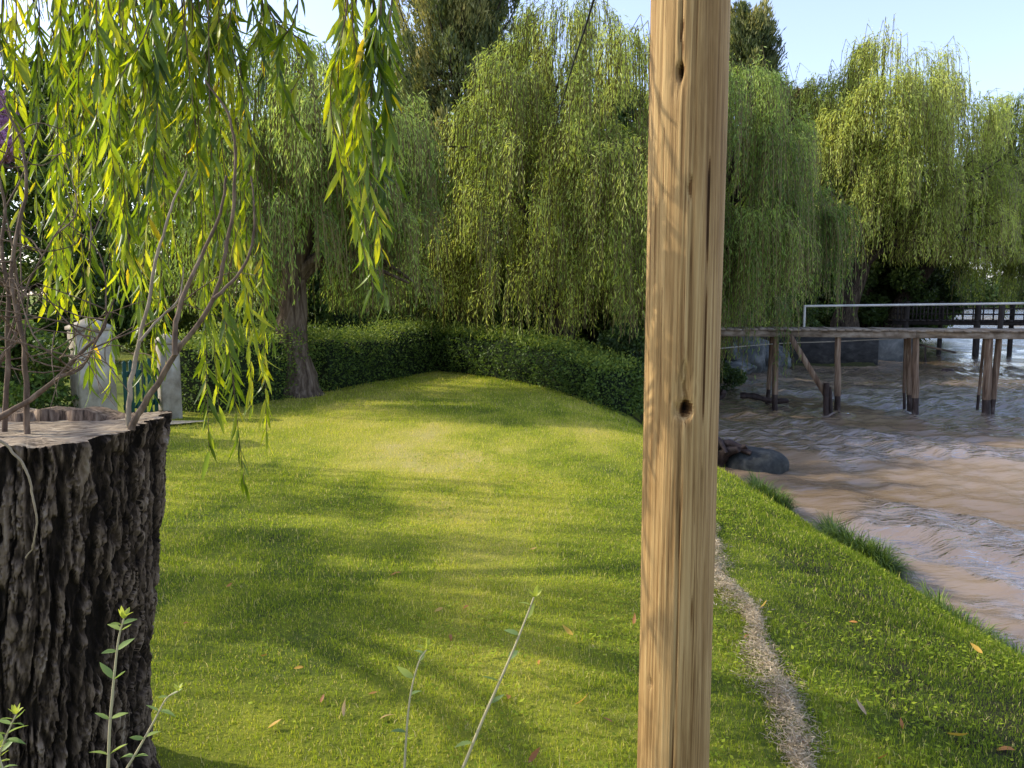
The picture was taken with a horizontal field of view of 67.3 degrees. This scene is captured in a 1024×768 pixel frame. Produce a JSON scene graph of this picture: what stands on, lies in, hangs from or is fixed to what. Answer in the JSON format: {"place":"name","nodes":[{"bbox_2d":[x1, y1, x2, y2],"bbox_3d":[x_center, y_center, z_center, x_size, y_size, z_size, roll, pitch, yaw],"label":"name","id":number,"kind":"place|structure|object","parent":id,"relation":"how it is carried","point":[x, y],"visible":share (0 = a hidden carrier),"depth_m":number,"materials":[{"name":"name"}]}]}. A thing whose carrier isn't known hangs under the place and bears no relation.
{"place":"outdoors","nodes":[
{"label":"outdoors","id":0,"kind":"place"},
{"bbox_2d":[0,0,1023,294],"label":"sky","id":1,"kind":"structure","parent":0,"point":[990,31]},
{"bbox_2d":[2,295,1023,767],"bbox_3d":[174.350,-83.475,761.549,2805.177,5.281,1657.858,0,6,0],"label":"ground","id":2,"kind":"structure","parent":0,"point":[374,683],"depth_m":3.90,"materials":[{"name":"green plant"}]},
{"bbox_2d":[0,739,17,767],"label":"weed","id":3,"kind":"object","parent":2,"relation":"on","point":[1,764],"visible":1,"depth_m":1.55,"materials":[{"name":"green plant"}]},
{"bbox_2d":[0,81,24,175],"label":"broadleaf tree","id":4,"kind":"object","parent":2,"relation":"on","point":[4,119],"visible":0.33,"depth_m":16.49,"materials":[{"name":"purple plant"}]},
{"bbox_2d":[0,704,27,760],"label":"weed","id":5,"kind":"object","parent":2,"relation":"on","point":[15,711],"visible":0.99,"depth_m":1.59,"materials":[{"name":"green plant"}]},
{"bbox_2d":[0,303,65,408],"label":"shrub","id":6,"kind":"object","parent":2,"relation":"on","point":[3,322],"visible":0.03,"depth_m":9.91,"materials":[{"name":"green plant"}]},
{"bbox_2d":[0,319,84,408],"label":"shrub","id":7,"kind":"object","parent":2,"relation":"on","point":[38,381],"visible":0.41,"depth_m":8.33,"materials":[{"name":"green plant"}]},
{"bbox_2d":[0,52,170,361],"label":"broadleaf tree","id":8,"kind":"object","parent":2,"relation":"on","point":[28,267],"visible":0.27,"depth_m":17.73,"materials":[{"name":"green plant"}]},
{"bbox_2d":[64,318,117,410],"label":"gate pillar","id":9,"kind":"structure","parent":2,"relation":"on","point":[84,394],"depth_m":8.51,"materials":[{"name":"paint"}]},
{"bbox_2d":[92,606,136,767],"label":"weed","id":10,"kind":"object","parent":2,"relation":"on","point":[107,671],"visible":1,"depth_m":1.58,"materials":[{"name":"green plant"}]},
{"bbox_2d":[0,79,257,767],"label":"tree stump","id":11,"kind":"object","parent":2,"relation":"on","point":[82,499],"visible":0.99,"depth_m":2.12,"materials":[{"name":"brown plant"}]},
{"bbox_2d":[121,683,181,767],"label":"weed","id":12,"kind":"object","parent":2,"relation":"on","point":[167,711],"visible":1,"depth_m":1.59,"materials":[{"name":"green plant"}]},
{"bbox_2d":[75,80,253,353],"bbox_3d":[-9.904,-4.781,22.529,6.251,8.185,5.349,5,8,37],"label":"broadleaf tree","id":13,"kind":"object","parent":2,"relation":"on","point":[187,318],"visible":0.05,"depth_m":21.94,"materials":[{"name":"green plant"}]},
{"bbox_2d":[156,334,182,418],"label":"gate pillar","id":14,"kind":"structure","parent":2,"relation":"on","point":[169,394],"depth_m":10.17,"materials":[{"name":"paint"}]},
{"bbox_2d":[122,358,159,412],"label":"picket gate","id":15,"kind":"structure","parent":14,"relation":"attached to","point":[125,374],"depth_m":9.77,"materials":[{"name":"green paint"}]},
{"bbox_2d":[170,420,205,423],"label":"path","id":16,"kind":"structure","parent":2,"relation":"on","point":[176,422],"depth_m":9.81,"materials":[{"name":"grey concrete"}]},
{"bbox_2d":[0,0,408,502],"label":"willow tree","id":17,"kind":"object","parent":2,"relation":"on","point":[146,69],"visible":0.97,"depth_m":2.63,"materials":[{"name":"green plant"}]},
{"bbox_2d":[166,317,328,415],"bbox_3d":[-4.108,-0.322,11.957,1.604,1.613,3.230,2,7,17],"label":"hedge","id":18,"kind":"object","parent":2,"relation":"on","point":[190,384],"visible":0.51,"depth_m":11.35,"materials":[{"name":"green plant"}]},
{"bbox_2d":[209,110,347,338],"bbox_3d":[-6.786,-4.721,24.422,6.269,8.004,6.361,-5,8,-39],"label":"broadleaf tree","id":19,"kind":"object","parent":2,"relation":"on","point":[318,317],"visible":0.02,"depth_m":23.15,"materials":[{"name":"green plant"}]},
{"bbox_2d":[113,20,453,398],"bbox_3d":[-3.599,-2.591,12.604,5.198,6.054,5.116,0,6,0],"label":"willow tree","id":20,"kind":"object","parent":2,"relation":"on","point":[299,214],"visible":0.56,"depth_m":11.78,"materials":[{"name":"green plant"}]},
{"bbox_2d":[342,700,344,715],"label":"fallen leaf","id":21,"kind":"object","parent":2,"relation":"on","point":[343,709],"visible":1,"depth_m":2.93,"materials":[{"name":"beige plant"}]},
{"bbox_2d":[308,252,429,331],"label":"broadleaf tree","id":22,"kind":"object","parent":2,"relation":"on","point":[327,302],"depth_m":24.29,"materials":[{"name":"green plant"}]},
{"bbox_2d":[308,313,443,391],"bbox_3d":[-2.792,-0.657,15.222,1.617,1.532,5.006,2,7,20],"label":"hedge","id":23,"kind":"object","parent":2,"relation":"on","point":[352,357],"visible":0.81,"depth_m":14.60,"materials":[{"name":"green plant"}]},
{"bbox_2d":[319,295,482,336],"bbox_3d":[-3.086,-1.720,21.978,5.079,2.414,1.771,1,6,11],"label":"hedge","id":24,"kind":"object","parent":2,"relation":"on","point":[336,317],"visible":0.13,"depth_m":21.83,"materials":[{"name":"green plant"}]},
{"bbox_2d":[306,115,512,328],"bbox_3d":[-2.493,-3.358,18.551,5.128,6.270,5.358,0,6,0],"label":"willow tree","id":25,"kind":"object","parent":2,"relation":"on","point":[440,188],"visible":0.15,"depth_m":17.37,"materials":[{"name":"green plant"}]},
{"bbox_2d":[390,636,433,767],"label":"weed","id":26,"kind":"object","parent":2,"relation":"on","point":[405,672],"visible":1,"depth_m":1.89,"materials":[{"name":"green plant"}]},
{"bbox_2d":[374,0,523,223],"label":"conifer tree","id":27,"kind":"object","parent":2,"relation":"on","point":[458,35],"visible":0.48,"depth_m":25.50,"materials":[{"name":"green plant"}]},
{"bbox_2d":[454,585,541,767],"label":"weed","id":28,"kind":"object","parent":2,"relation":"on","point":[514,652],"visible":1,"depth_m":1.84,"materials":[{"name":"green plant"}]},
{"bbox_2d":[484,280,549,339],"bbox_3d":[0.207,-1.315,17.020,1.934,2.542,2.552,0,6,0],"label":"shrub","id":29,"kind":"object","parent":2,"relation":"on","point":[497,315],"visible":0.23,"depth_m":17.22,"materials":[{"name":"green plant"}]},
{"bbox_2d":[409,317,643,415],"bbox_3d":[-0.014,-0.475,15.663,1.791,1.764,6.942,-5,8,-39],"label":"hedge","id":30,"kind":"object","parent":2,"relation":"on","point":[569,367],"visible":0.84,"depth_m":14.39,"materials":[{"name":"green plant"}]},
{"bbox_2d":[478,191,585,336],"bbox_3d":[0.234,-3.072,22.367,3.630,5.185,3.812,-4,7,-32],"label":"broadleaf tree","id":31,"kind":"object","parent":2,"relation":"on","point":[528,202],"visible":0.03,"depth_m":21.35,"materials":[{"name":"green plant"}]},
{"bbox_2d":[528,747,539,762],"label":"fallen leaf","id":32,"kind":"object","parent":2,"relation":"on","point":[533,755],"visible":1,"depth_m":2.65,"materials":[{"name":"brown plant"}]},
{"bbox_2d":[402,0,721,349],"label":"willow tree","id":33,"kind":"object","parent":2,"relation":"on","point":[586,217],"visible":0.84,"depth_m":14.56,"materials":[{"name":"green plant"}]},
{"bbox_2d":[562,624,572,634],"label":"fallen leaf","id":34,"kind":"object","parent":2,"relation":"on","point":[568,630],"visible":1,"depth_m":3.62,"materials":[{"name":"yellow plant"}]},
{"bbox_2d":[530,255,643,358],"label":"broadleaf tree","id":35,"kind":"object","parent":2,"relation":"on","point":[586,335],"visible":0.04,"depth_m":20.64,"materials":[{"name":"green plant"}]},
{"bbox_2d":[584,81,648,328],"bbox_3d":[4.132,-5.654,26.599,6.584,9.414,6.529,0,6,0],"label":"broadleaf tree","id":36,"kind":"object","parent":2,"relation":"on","point":[622,117],"depth_m":25.53,"materials":[{"name":"green plant"}]},
{"bbox_2d":[596,315,644,411],"bbox_3d":[2.261,-0.361,14.348,2.340,2.162,1.838,0,6,0],"label":"shrub","id":37,"kind":"object","parent":2,"relation":"on","point":[608,340],"visible":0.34,"depth_m":13.94,"materials":[{"name":"green plant"}]},
{"bbox_2d":[637,0,730,767],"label":"wooden pole","id":38,"kind":"object","parent":2,"relation":"on","point":[688,92],"visible":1,"depth_m":2.00,"materials":[{"name":"brown wood"}]},
{"bbox_2d":[596,46,867,385],"bbox_3d":[5.042,-3.881,18.585,5.981,8.334,7.062,0,6,0],"label":"willow tree","id":39,"kind":"object","parent":2,"relation":"on","point":[778,245],"visible":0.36,"depth_m":16.53,"materials":[{"name":"green plant"}]},
{"bbox_2d":[717,436,751,466],"bbox_3d":[2.921,0.965,10.399,0.305,0.545,0.578,-5,8,-39],"label":"rock","id":40,"kind":"object","parent":2,"relation":"on","point":[727,448],"visible":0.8,"depth_m":10.34,"materials":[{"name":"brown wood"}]},
{"bbox_2d":[719,351,763,391],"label":"shrub","id":41,"kind":"object","parent":2,"relation":"on","point":[733,376],"visible":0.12,"depth_m":19.23,"materials":[{"name":"green plant"}]},
{"bbox_2d":[720,326,766,372],"bbox_3d":[7.207,-0.929,24.645,1.875,1.825,1.586,0,6,0],"label":"boulder","id":42,"kind":"object","parent":2,"relation":"on","point":[760,363],"visible":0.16,"depth_m":24.03,"materials":[{"name":"grey stone"}]},
{"bbox_2d":[721,297,771,326],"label":"shrub","id":43,"kind":"object","parent":2,"relation":"on","point":[754,322],"visible":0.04,"depth_m":29.31,"materials":[{"name":"green plant"}]},
{"bbox_2d":[726,446,788,473],"bbox_3d":[3.342,1.130,10.512,0.846,0.544,0.751,0,6,0],"label":"boulder","id":44,"kind":"object","parent":2,"relation":"on","point":[765,460],"visible":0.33,"depth_m":10.22,"materials":[{"name":"grey stone"}]},
{"bbox_2d":[726,0,801,324],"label":"conifer tree","id":45,"kind":"object","parent":2,"relation":"on","point":[751,33],"visible":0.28,"depth_m":29.99,"materials":[{"name":"green plant"}]},
{"bbox_2d":[737,470,803,514],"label":"grass tuft","id":46,"kind":"object","parent":2,"relation":"on","point":[761,486],"visible":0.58,"depth_m":7.96,"materials":[{"name":"green plant"}]},
{"bbox_2d":[713,521,833,767],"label":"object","id":47,"kind":"object","parent":2,"relation":"on","point":[753,612],"visible":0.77,"depth_m":3.24,"materials":[{"name":"gravel"}]},
{"bbox_2d":[764,340,784,369],"bbox_3d":[8.196,-0.798,25.402,1.672,1.420,1.468,0,6,0],"label":"boulder","id":48,"kind":"object","parent":2,"relation":"on","point":[782,358],"visible":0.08,"depth_m":25.06,"materials":[{"name":"grey stone"}]},
{"bbox_2d":[779,345,790,368],"bbox_3d":[8.858,-0.764,26.075,1.157,1.198,1.179,0,6,0],"label":"boulder","id":49,"kind":"object","parent":2,"relation":"on","point":[788,361],"visible":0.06,"depth_m":25.71,"materials":[{"name":"grey stone"}]},
{"bbox_2d":[791,86,810,317],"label":"broadleaf tree","id":50,"kind":"object","parent":2,"relation":"on","point":[798,91],"visible":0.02,"depth_m":39.11,"materials":[{"name":"green plant"}]},
{"bbox_2d":[770,289,834,326],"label":"shrub","id":51,"kind":"object","parent":2,"relation":"on","point":[810,311],"visible":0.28,"depth_m":30.04,"materials":[{"name":"green plant"}]},
{"bbox_2d":[751,239,886,326],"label":"broadleaf tree","id":52,"kind":"object","parent":2,"relation":"on","point":[825,323],"visible":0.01,"depth_m":34.80,"materials":[{"name":"green plant"}]},
{"bbox_2d":[760,337,878,364],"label":"retaining wall","id":53,"kind":"structure","parent":2,"relation":"on","point":[851,351],"depth_m":26.47,"materials":[{"name":"grey concrete"}]},
{"bbox_2d":[856,698,865,713],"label":"fallen leaf","id":54,"kind":"object","parent":2,"relation":"on","point":[860,705],"visible":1,"depth_m":3.04,"materials":[{"name":"grey plant"}]},
{"bbox_2d":[804,510,923,584],"bbox_3d":[2.946,1.375,6.548,0.899,0.649,1.373,0,6,0],"label":"grass tuft","id":55,"kind":"object","parent":2,"relation":"on","point":[872,550],"visible":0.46,"depth_m":6.28,"materials":[{"name":"green plant"}]},
{"bbox_2d":[721,302,1023,414],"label":"jetty","id":56,"kind":"object","parent":2,"relation":"on","point":[911,381],"visible":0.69,"depth_m":15.61,"materials":[{"name":"brown wood"}]},
{"bbox_2d":[809,197,939,327],"bbox_3d":[16.050,-5.975,34.914,6.417,8.473,5.584,0,6,0],"label":"broadleaf tree","id":57,"kind":"object","parent":2,"relation":"on","point":[897,282],"visible":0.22,"depth_m":33.98,"materials":[{"name":"green plant"}]},
{"bbox_2d":[878,338,911,361],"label":"retaining wall","id":58,"kind":"structure","parent":2,"relation":"on","point":[891,349],"depth_m":28.50,"materials":[{"name":"grey concrete"}]},
{"bbox_2d":[779,13,1023,326],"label":"willow tree","id":59,"kind":"object","parent":2,"relation":"on","point":[877,172],"visible":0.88,"depth_m":27.81,"materials":[{"name":"green plant"}]},
{"bbox_2d":[858,254,967,327],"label":"broadleaf tree","id":60,"kind":"object","parent":2,"relation":"on","point":[950,317],"visible":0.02,"depth_m":42.58,"materials":[{"name":"green plant"}]},
{"bbox_2d":[869,187,968,341],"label":"broadleaf tree","id":61,"kind":"object","parent":2,"relation":"on","point":[944,291],"visible":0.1,"depth_m":35.17,"materials":[{"name":"green plant"}]},
{"bbox_2d":[879,87,1023,327],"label":"willow tree","id":62,"kind":"object","parent":2,"relation":"on","point":[1008,270],"visible":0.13,"depth_m":33.43,"materials":[{"name":"green plant"}]},
{"bbox_2d":[887,301,1023,361],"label":"jetty","id":63,"kind":"object","parent":2,"relation":"on","point":[976,321],"visible":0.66,"depth_m":30.96,"materials":[{"name":"brown wood"}]},
{"bbox_2d":[948,733,967,735],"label":"fallen leaf","id":64,"kind":"object","parent":2,"relation":"on","point":[958,734],"visible":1,"depth_m":2.86,"materials":[{"name":"yellow plant"}]},
{"bbox_2d":[909,578,1018,650],"bbox_3d":[3.123,1.611,5.357,0.621,0.447,0.917,0,6,0],"label":"grass tuft","id":65,"kind":"object","parent":2,"relation":"on","point":[951,607],"visible":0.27,"depth_m":5.38,"materials":[{"name":"green plant"}]},
{"bbox_2d":[970,643,982,652],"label":"fallen leaf","id":66,"kind":"object","parent":2,"relation":"on","point":[977,648],"visible":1,"depth_m":3.87,"materials":[{"name":"yellow plant"}]},
{"bbox_2d":[935,266,1023,306],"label":"wood","id":67,"kind":"object","parent":2,"relation":"on","point":[986,295],"visible":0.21,"depth_m":209.58,"materials":[{"name":"green plant"}]},
{"bbox_2d":[983,626,1023,655],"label":"grass tuft","id":68,"kind":"object","parent":2,"relation":"on","point":[1014,647],"visible":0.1,"depth_m":4.93,"materials":[{"name":"green plant"}]},
{"bbox_2d":[997,746,1013,750],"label":"fallen leaf","id":69,"kind":"object","parent":2,"relation":"on","point":[1006,747],"visible":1,"depth_m":2.84,"materials":[{"name":"brown plant"}]},
{"bbox_2d":[554,0,594,131],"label":"overhead cable","id":70,"kind":"object","parent":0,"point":[589,14],"visible":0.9,"depth_m":7.33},
{"bbox_2d":[719,389,726,399],"bbox_3d":[4.500,0.257,16.727,0.323,0.302,0.139,0,6,0],"label":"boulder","id":71,"kind":"object","parent":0,"point":[722,393],"visible":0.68,"depth_m":16.69,"materials":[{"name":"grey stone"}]},
{"bbox_2d":[718,307,1023,651],"bbox_3d":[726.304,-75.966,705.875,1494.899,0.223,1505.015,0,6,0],"label":"water","id":72,"kind":"structure","parent":0,"point":[934,488],"depth_m":11.00,"materials":[{"name":"brown liquid"}]},
{"bbox_2d":[722,360,756,375],"bbox_3d":[6.642,-0.414,23.291,1.138,0.620,2.080,6,9,43],"label":"boulder","id":73,"kind":"object","parent":72,"relation":"in","point":[748,369],"visible":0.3,"depth_m":22.93,"materials":[{"name":"grey stone"}]},
{"bbox_2d":[740,392,788,403],"bbox_3d":[5.440,0.310,16.590,1.011,0.235,0.209,1,6,13],"label":"driftwood","id":74,"kind":"object","parent":72,"relation":"on","point":[754,396],"visible":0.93,"depth_m":16.56,"materials":[{"name":"brown wood"}]},
{"bbox_2d":[940,368,954,370],"bbox_3d":[13.597,-0.365,24.025,0.429,0.264,0.300,-1,6,-13],"label":"driftwood","id":75,"kind":"object","parent":72,"relation":"on","point":[947,369],"visible":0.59,"depth_m":23.94,"materials":[{"name":"brown wood"}]}
]}

